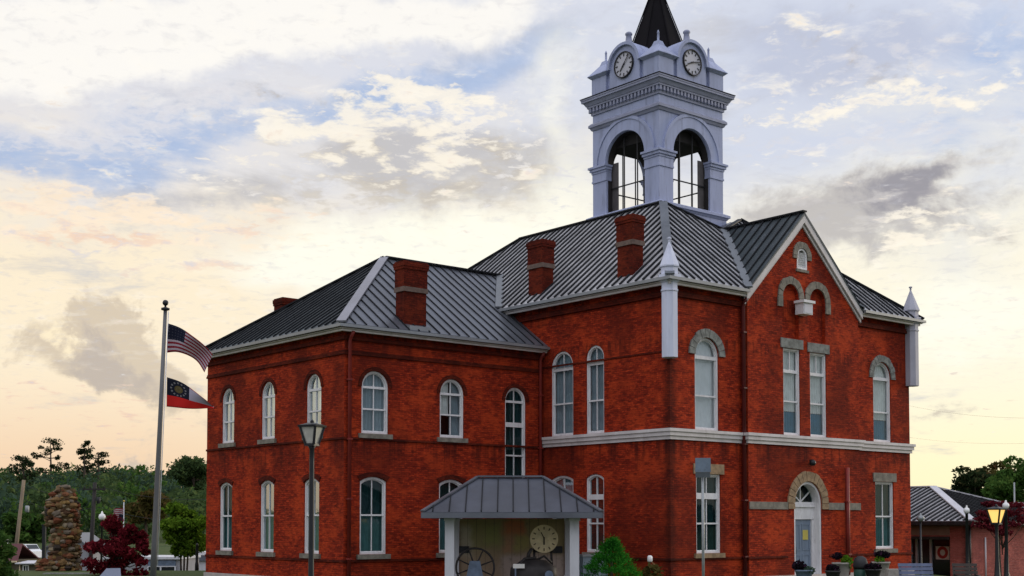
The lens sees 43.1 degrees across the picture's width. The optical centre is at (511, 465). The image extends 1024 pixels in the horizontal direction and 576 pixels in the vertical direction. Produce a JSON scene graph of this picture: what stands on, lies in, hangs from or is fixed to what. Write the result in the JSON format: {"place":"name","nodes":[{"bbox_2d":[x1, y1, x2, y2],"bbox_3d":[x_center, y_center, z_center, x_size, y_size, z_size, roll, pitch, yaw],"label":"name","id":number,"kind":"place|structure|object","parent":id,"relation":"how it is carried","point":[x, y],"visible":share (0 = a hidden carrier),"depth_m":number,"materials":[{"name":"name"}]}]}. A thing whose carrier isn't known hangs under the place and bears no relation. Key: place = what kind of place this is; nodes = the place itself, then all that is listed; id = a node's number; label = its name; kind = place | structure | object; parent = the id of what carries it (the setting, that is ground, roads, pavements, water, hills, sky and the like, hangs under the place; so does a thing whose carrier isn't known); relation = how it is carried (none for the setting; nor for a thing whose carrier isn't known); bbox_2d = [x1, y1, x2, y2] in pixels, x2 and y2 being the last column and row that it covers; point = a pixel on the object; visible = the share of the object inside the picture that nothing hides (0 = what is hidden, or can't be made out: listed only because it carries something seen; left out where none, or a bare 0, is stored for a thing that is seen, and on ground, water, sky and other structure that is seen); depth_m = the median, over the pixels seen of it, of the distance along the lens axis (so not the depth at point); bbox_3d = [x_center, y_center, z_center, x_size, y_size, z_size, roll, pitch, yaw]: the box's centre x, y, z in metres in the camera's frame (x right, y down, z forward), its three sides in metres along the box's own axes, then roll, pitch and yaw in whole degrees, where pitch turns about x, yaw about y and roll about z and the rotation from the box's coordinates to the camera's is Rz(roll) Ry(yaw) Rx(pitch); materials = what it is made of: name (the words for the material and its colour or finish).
{"place":"outdoors","nodes":[
{"label":"outdoors","id":0,"kind":"place"},
{"bbox_2d":[24,544,41,557],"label":"parked van","id":1,"kind":"object","parent":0,"point":[35,549],"visible":0.14,"depth_m":111.29,"materials":[{"name":"metal"}]},
{"bbox_2d":[4,494,943,575],"bbox_3d":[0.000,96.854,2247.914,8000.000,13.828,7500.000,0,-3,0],"label":"ground","id":2,"kind":"structure","parent":0,"point":[164,549],"depth_m":58.65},
{"bbox_2d":[0,530,20,575],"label":"edge tree","id":3,"kind":"object","parent":2,"relation":"on","point":[8,550],"visible":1,"depth_m":39.94,"materials":[{"name":"green plant"}]},
{"bbox_2d":[1,544,39,570],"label":"house","id":4,"kind":"structure","parent":2,"relation":"on","point":[25,558],"depth_m":72.12,"materials":[{"name":"brown paint"}]},
{"bbox_2d":[23,565,28,570],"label":"window","id":5,"kind":"structure","parent":4,"relation":"in","point":[25,567],"depth_m":71.54,"materials":[{"name":"white paint"}]},
{"bbox_2d":[15,480,28,543],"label":"utility pole","id":6,"kind":"object","parent":2,"relation":"on","point":[20,513],"visible":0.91,"depth_m":87.85,"materials":[{"name":"brown wood"}]},
{"bbox_2d":[0,512,49,542],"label":"round tree","id":7,"kind":"object","parent":2,"relation":"on","point":[33,535],"visible":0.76,"depth_m":148.84,"materials":[{"name":"green plant"}]},
{"bbox_2d":[8,455,43,485],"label":"scraggly pine","id":8,"kind":"object","parent":2,"relation":"on","point":[25,461],"visible":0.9,"depth_m":234.62,"materials":[{"name":"green plant"}]},
{"bbox_2d":[41,524,45,558],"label":"dark post","id":9,"kind":"object","parent":2,"relation":"on","point":[43,541],"visible":0.52,"depth_m":65.82,"materials":[{"name":"black metal"}]},
{"bbox_2d":[28,437,69,478],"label":"scraggly pine","id":10,"kind":"object","parent":2,"relation":"on","point":[53,443],"visible":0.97,"depth_m":240.27,"materials":[{"name":"green plant"}]},
{"bbox_2d":[34,484,83,570],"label":"stone pillar","id":11,"kind":"structure","parent":2,"relation":"on","point":[61,512],"depth_m":59.46,"materials":[{"name":"brown stone"}]},
{"bbox_2d":[42,573,92,573],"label":"wall","id":12,"kind":"structure","parent":2,"relation":"on","point":[67,573],"depth_m":55.59,"materials":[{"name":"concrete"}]},
{"bbox_2d":[41,532,104,570],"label":"grey shed","id":13,"kind":"structure","parent":2,"relation":"on","point":[85,536],"depth_m":96.48,"materials":[{"name":"metal"}]},
{"bbox_2d":[75,440,94,478],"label":"scraggly pine","id":14,"kind":"object","parent":2,"relation":"on","point":[84,451],"visible":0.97,"depth_m":240.22,"materials":[{"name":"green plant"}]},
{"bbox_2d":[77,452,109,478],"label":"scraggly pine","id":15,"kind":"object","parent":2,"relation":"on","point":[101,461],"visible":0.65,"depth_m":245.33,"materials":[{"name":"green plant"}]},
{"bbox_2d":[83,482,105,558],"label":"utility pole","id":16,"kind":"object","parent":2,"relation":"on","point":[95,500],"visible":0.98,"depth_m":91.84,"materials":[{"name":"brown wood"}]},
{"bbox_2d":[106,488,205,499],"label":"power cable","id":17,"kind":"object","parent":16,"relation":"attached to","point":[166,498],"visible":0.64,"depth_m":95.97,"materials":[{"name":"black metal"}]},
{"bbox_2d":[99,511,105,561],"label":"globe lamp","id":18,"kind":"object","parent":2,"relation":"on","point":[102,516],"visible":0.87,"depth_m":69.85,"materials":[{"name":"white glass"}]},
{"bbox_2d":[100,568,120,575],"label":"information panel","id":19,"kind":"object","parent":2,"relation":"on","point":[112,572],"visible":1,"depth_m":32.98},
{"bbox_2d":[81,513,150,575],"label":"red maple","id":20,"kind":"object","parent":2,"relation":"on","point":[119,552],"visible":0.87,"depth_m":54.32,"materials":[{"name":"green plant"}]},
{"bbox_2d":[119,489,170,538],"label":"round tree","id":21,"kind":"object","parent":2,"relation":"on","point":[144,508],"visible":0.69,"depth_m":138.81,"materials":[{"name":"green plant"}]},
{"bbox_2d":[103,555,200,570],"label":"shopfront","id":22,"kind":"object","parent":2,"relation":"on","point":[168,563],"visible":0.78,"depth_m":85.85,"materials":[{"name":"white glass"}]},
{"bbox_2d":[150,300,169,575],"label":"flagpole","id":23,"kind":"object","parent":2,"relation":"on","point":[156,521],"visible":1,"depth_m":35.99,"materials":[{"name":"metal"}]},
{"bbox_2d":[167,324,212,371],"bbox_3d":[-9.021,-3.297,36.402,1.287,1.333,0.251,2,-3,-33],"label":"national flag","id":24,"kind":"object","parent":23,"relation":"attached to","point":[180,340],"visible":1,"depth_m":36.31,"materials":[{"name":"multicoloured fabric"}]},
{"bbox_2d":[167,377,213,408],"bbox_3d":[-8.985,-2.024,36.315,1.329,0.866,0.198,1,-3,-28],"label":"state flag","id":25,"kind":"object","parent":23,"relation":"attached to","point":[180,394],"visible":1,"depth_m":36.22,"materials":[{"name":"fabric"}]},
{"bbox_2d":[158,501,205,570],"bbox_3d":[-15.719,3.442,61.822,2.655,3.594,2.791,0,-3,0],"label":"young tree","id":26,"kind":"object","parent":2,"relation":"on","point":[182,534],"visible":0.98,"depth_m":61.30,"materials":[{"name":"green plant"}]},
{"bbox_2d":[165,455,206,503],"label":"ridge tree","id":27,"kind":"object","parent":2,"relation":"on","point":[190,470],"visible":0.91,"depth_m":228.54,"materials":[{"name":"green plant"}]},
{"bbox_2d":[195,543,198,570],"bbox_3d":[-14.556,4.253,59.871,0.180,1.366,0.171,0,-3,0],"label":"dark post","id":28,"kind":"object","parent":2,"relation":"on","point":[196,563],"visible":0.9,"depth_m":59.82,"materials":[{"name":"black metal"}]},
{"bbox_2d":[198,551,205,570],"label":"pale kiosk","id":29,"kind":"object","parent":2,"relation":"on","point":[202,562],"depth_m":93.78,"materials":[{"name":"metal"}]},
{"bbox_2d":[297,419,326,575],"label":"street lamp","id":30,"kind":"object","parent":2,"relation":"on","point":[311,432],"visible":1,"depth_m":25.95,"materials":[{"name":"black metal"}]},
{"bbox_2d":[0,462,1001,539],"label":"distant forest","id":31,"kind":"object","parent":2,"relation":"on","point":[131,481],"visible":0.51,"depth_m":195.24,"materials":[{"name":"green plant"}]},
{"bbox_2d":[420,475,603,575],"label":"pavilion","id":32,"kind":"structure","parent":2,"relation":"on","point":[506,544],"depth_m":43.14,"materials":[{"name":"painted wood"},{"name":"concrete"},{"name":"metal"}]},
{"bbox_2d":[455,547,494,575],"bbox_3d":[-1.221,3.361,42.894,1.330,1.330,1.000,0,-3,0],"label":"spoked wheel","id":33,"kind":"object","parent":32,"relation":"on","point":[474,568],"visible":1,"depth_m":42.86,"materials":[{"name":"metal"}]},
{"bbox_2d":[510,548,556,575],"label":"old machine","id":34,"kind":"object","parent":32,"relation":"on","point":[528,565],"visible":1,"depth_m":42.48,"materials":[{"name":"metal"}]},
{"bbox_2d":[530,525,557,564],"bbox_3d":[1.069,2.982,43.319,0.940,2.024,0.245,0,-3,0],"label":"old dial","id":35,"kind":"object","parent":32,"relation":"on","point":[543,538],"visible":0.98,"depth_m":43.25,"materials":[{"name":"beige metal"}]},
{"bbox_2d":[204,0,925,575],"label":"courthouse","id":36,"kind":"structure","parent":2,"relation":"on","point":[624,368],"depth_m":49.62,"materials":[{"name":"brick"}]},
{"bbox_2d":[215,478,233,554],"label":"window","id":37,"kind":"structure","parent":36,"relation":"in","point":[226,489],"depth_m":52.38,"materials":[{"name":"white paint"}]},
{"bbox_2d":[218,384,235,447],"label":"window","id":38,"kind":"structure","parent":36,"relation":"in","point":[228,441],"depth_m":52.37,"materials":[{"name":"white glass"}]},
{"bbox_2d":[256,476,275,556],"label":"window","id":39,"kind":"structure","parent":36,"relation":"in","point":[267,487],"depth_m":49.80,"materials":[{"name":"white paint"}]},
{"bbox_2d":[257,377,276,443],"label":"window","id":40,"kind":"structure","parent":36,"relation":"in","point":[268,413],"depth_m":49.88,"materials":[{"name":"white glass"}]},
{"bbox_2d":[299,473,320,558],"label":"window","id":41,"kind":"structure","parent":36,"relation":"in","point":[317,478],"depth_m":47.19,"materials":[{"name":"white paint"}]},
{"bbox_2d":[302,370,322,439],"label":"window","id":42,"kind":"structure","parent":36,"relation":"in","point":[313,391],"depth_m":47.40,"materials":[{"name":"white glass"}]},
{"bbox_2d":[356,472,390,558],"bbox_3d":[-5.005,1.770,46.206,1.410,3.094,0.379,2,-3,-40],"label":"window","id":43,"kind":"structure","parent":36,"relation":"in","point":[372,488],"depth_m":46.32,"materials":[{"name":"white paint"}]},
{"bbox_2d":[358,367,392,438],"bbox_3d":[-4.962,-2.252,46.424,1.450,2.570,0.390,2,-3,-40],"label":"window","id":44,"kind":"structure","parent":36,"relation":"in","point":[374,418],"depth_m":46.54,"materials":[{"name":"white glass"}]},
{"bbox_2d":[436,475,465,557],"bbox_3d":[-2.334,1.877,48.435,1.400,3.074,0.377,2,-3,-40],"label":"window","id":45,"kind":"structure","parent":36,"relation":"in","point":[446,485],"depth_m":48.39,"materials":[{"name":"white paint"}]},
{"bbox_2d":[437,375,467,442],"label":"window","id":46,"kind":"structure","parent":36,"relation":"in","point":[455,394],"depth_m":48.75,"materials":[{"name":"white glass"}]},
{"bbox_2d":[502,384,528,477],"bbox_3d":[0.056,-1.249,50.606,1.360,3.910,0.324,2,-3,-40],"label":"window","id":47,"kind":"structure","parent":36,"relation":"in","point":[514,399],"depth_m":50.75,"materials":[{"name":"glass"}]},
{"bbox_2d":[552,351,572,436],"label":"window","id":48,"kind":"structure","parent":36,"relation":"in","point":[564,404],"depth_m":50.85,"materials":[{"name":"grey glass"}]},
{"bbox_2d":[552,476,572,518],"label":"window","id":49,"kind":"structure","parent":36,"relation":"in","point":[565,481],"depth_m":50.54,"materials":[{"name":"white paint"}]},
{"bbox_2d":[582,474,603,553],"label":"window","id":50,"kind":"structure","parent":36,"relation":"in","point":[595,482],"depth_m":49.18,"materials":[{"name":"white paint"}]},
{"bbox_2d":[587,345,603,433],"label":"window","id":51,"kind":"structure","parent":36,"relation":"in","point":[595,352],"depth_m":49.41,"materials":[{"name":"white glass"}]},
{"bbox_2d":[695,338,717,430],"bbox_3d":[7.035,-2.988,47.558,1.298,3.400,0.208,2,-3,-40],"label":"window","id":52,"kind":"structure","parent":36,"relation":"in","point":[706,367],"depth_m":47.76,"materials":[{"name":"white glass"}]},
{"bbox_2d":[693,463,724,557],"bbox_3d":[7.108,1.647,47.346,1.650,3.420,0.378,2,-3,-40],"label":"window","id":53,"kind":"structure","parent":36,"relation":"in","point":[711,485],"depth_m":47.57,"materials":[{"name":"white paint"}]},
{"bbox_2d":[780,337,802,435],"bbox_3d":[10.767,-3.043,50.319,1.360,3.750,0.345,2,-3,-40],"label":"window","id":54,"kind":"structure","parent":36,"relation":"in","point":[791,420],"depth_m":50.48,"materials":[{"name":"grey glass"}]},
{"bbox_2d":[794,482,821,574],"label":"door","id":55,"kind":"structure","parent":36,"relation":"in","point":[807,533],"depth_m":51.09,"materials":[{"name":"white paint"}]},
{"bbox_2d":[807,342,829,437],"bbox_3d":[12.048,-2.976,51.385,1.380,3.710,0.347,2,-3,-40],"label":"window","id":56,"kind":"structure","parent":36,"relation":"in","point":[817,386],"depth_m":51.56,"materials":[{"name":"white glass"}]},
{"bbox_2d":[873,362,889,442],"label":"window","id":57,"kind":"structure","parent":36,"relation":"in","point":[881,404],"depth_m":54.82,"materials":[{"name":"grey glass"}]},
{"bbox_2d":[873,473,897,552],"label":"window","id":58,"kind":"structure","parent":36,"relation":"in","point":[883,484],"depth_m":54.59,"materials":[{"name":"white paint"}]},
{"bbox_2d":[579,554,608,575],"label":"utility cabinet","id":59,"kind":"object","parent":2,"relation":"on","point":[585,558],"visible":0.17,"depth_m":45.65,"materials":[{"name":"metal"}]},
{"bbox_2d":[581,533,642,575],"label":"conifer shrub","id":60,"kind":"object","parent":2,"relation":"on","point":[609,545],"visible":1,"depth_m":41.71,"materials":[{"name":"green plant"}]},
{"bbox_2d":[647,555,652,563],"bbox_3d":[4.725,3.654,44.383,0.180,1.170,0.171,0,-3,0],"label":"garden light","id":61,"kind":"object","parent":2,"relation":"on","point":[649,558],"visible":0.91,"depth_m":44.34,"materials":[{"name":"white glass"}]},
{"bbox_2d":[640,562,663,575],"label":"bush","id":62,"kind":"object","parent":2,"relation":"on","point":[653,568],"visible":0.98,"depth_m":43.25,"materials":[{"name":"green plant"}]},
{"bbox_2d":[695,458,710,575],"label":"street sign","id":63,"kind":"object","parent":2,"relation":"on","point":[702,468],"visible":1,"depth_m":29.96,"materials":[{"name":"grey metal"}]},
{"bbox_2d":[792,559,815,575],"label":"planter","id":64,"kind":"object","parent":2,"relation":"on","point":[799,567],"visible":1,"depth_m":41.23,"materials":[{"name":"green stone"}]},
{"bbox_2d":[825,564,840,575],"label":"planter","id":65,"kind":"object","parent":2,"relation":"on","point":[831,570],"visible":1,"depth_m":42.54,"materials":[{"name":"black plant"}]},
{"bbox_2d":[831,552,852,575],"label":"planter","id":66,"kind":"object","parent":2,"relation":"on","point":[845,563],"visible":0.99,"depth_m":43.21,"materials":[{"name":"stone"}]},
{"bbox_2d":[853,556,867,575],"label":"litter bin","id":67,"kind":"object","parent":2,"relation":"on","point":[859,562],"visible":0.85,"depth_m":43.70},
{"bbox_2d":[864,562,881,575],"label":"planter","id":68,"kind":"object","parent":2,"relation":"on","point":[872,569],"visible":1,"depth_m":43.21,"materials":[{"name":"black plant"}]},
{"bbox_2d":[872,550,890,575],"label":"planter","id":69,"kind":"object","parent":2,"relation":"on","point":[881,556],"visible":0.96,"depth_m":44.69,"materials":[{"name":"stone"}]},
{"bbox_2d":[884,569,907,575],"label":"stone block","id":70,"kind":"structure","parent":2,"relation":"on","point":[891,572],"depth_m":41.68,"materials":[{"name":"grey stone"}]},
{"bbox_2d":[898,563,933,575],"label":"park bench","id":71,"kind":"object","parent":2,"relation":"on","point":[914,566],"visible":1,"depth_m":37.19,"materials":[{"name":"blue wood"}]},
{"bbox_2d":[916,513,924,574],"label":"street lamp","id":72,"kind":"object","parent":2,"relation":"on","point":[920,518],"visible":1,"depth_m":51.87,"materials":[{"name":"black metal"}]},
{"bbox_2d":[963,505,969,574],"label":"globe lamp","id":73,"kind":"object","parent":2,"relation":"on","point":[966,510],"visible":0.92,"depth_m":45.89,"materials":[{"name":"black metal"}]},
{"bbox_2d":[952,563,980,575],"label":"park bench","id":74,"kind":"object","parent":2,"relation":"on","point":[974,568],"visible":1,"depth_m":38.18,"materials":[{"name":"grey wood"}]},
{"bbox_2d":[910,486,1023,575],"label":"building","id":75,"kind":"structure","parent":2,"relation":"on","point":[940,510],"depth_m":64.16,"materials":[{"name":"brick"}]},
{"bbox_2d":[912,540,949,575],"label":"glass door","id":76,"kind":"structure","parent":75,"relation":"in","point":[940,566],"depth_m":64.61,"materials":[{"name":"black glass"}]},
{"bbox_2d":[950,465,994,497],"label":"leafy tree","id":77,"kind":"object","parent":2,"relation":"on","point":[972,482],"visible":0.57,"depth_m":111.28,"materials":[{"name":"green plant"}]},
{"bbox_2d":[985,504,1006,575],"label":"street lamp","id":78,"kind":"object","parent":2,"relation":"on","point":[996,514],"visible":1,"depth_m":39.88,"materials":[{"name":"yellow glass"}]},
{"bbox_2d":[971,500,1023,575],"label":"purple tree","id":79,"kind":"object","parent":2,"relation":"on","point":[983,518],"visible":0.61,"depth_m":46.79,"materials":[{"name":"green plant"}]},
{"bbox_2d":[982,460,1013,500],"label":"leafy tree","id":80,"kind":"object","parent":2,"relation":"on","point":[993,468],"visible":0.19,"depth_m":121.13,"materials":[{"name":"green plant"}]},
{"bbox_2d":[980,455,1023,501],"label":"leafy tree","id":81,"kind":"object","parent":2,"relation":"on","point":[999,485],"visible":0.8,"depth_m":99.19,"materials":[{"name":"green plant"}]},
{"bbox_2d":[1002,500,1009,575],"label":"globe lamp","id":82,"kind":"object","parent":2,"relation":"on","point":[1005,505],"visible":0.82,"depth_m":45.88,"materials":[{"name":"black metal"}]},
{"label":"small flagpole","id":83,"kind":"object","parent":2,"relation":"on","visible":0},
{"bbox_2d":[114,508,122,520],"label":"flag","id":84,"kind":"object","parent":83,"relation":"attached to","point":[118,511],"visible":0.67,"depth_m":74.06,"materials":[{"name":"multicoloured fabric"}]},
{"bbox_2d":[0,0,1023,490],"label":"sky","id":85,"kind":"structure","parent":0,"point":[219,161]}
]}

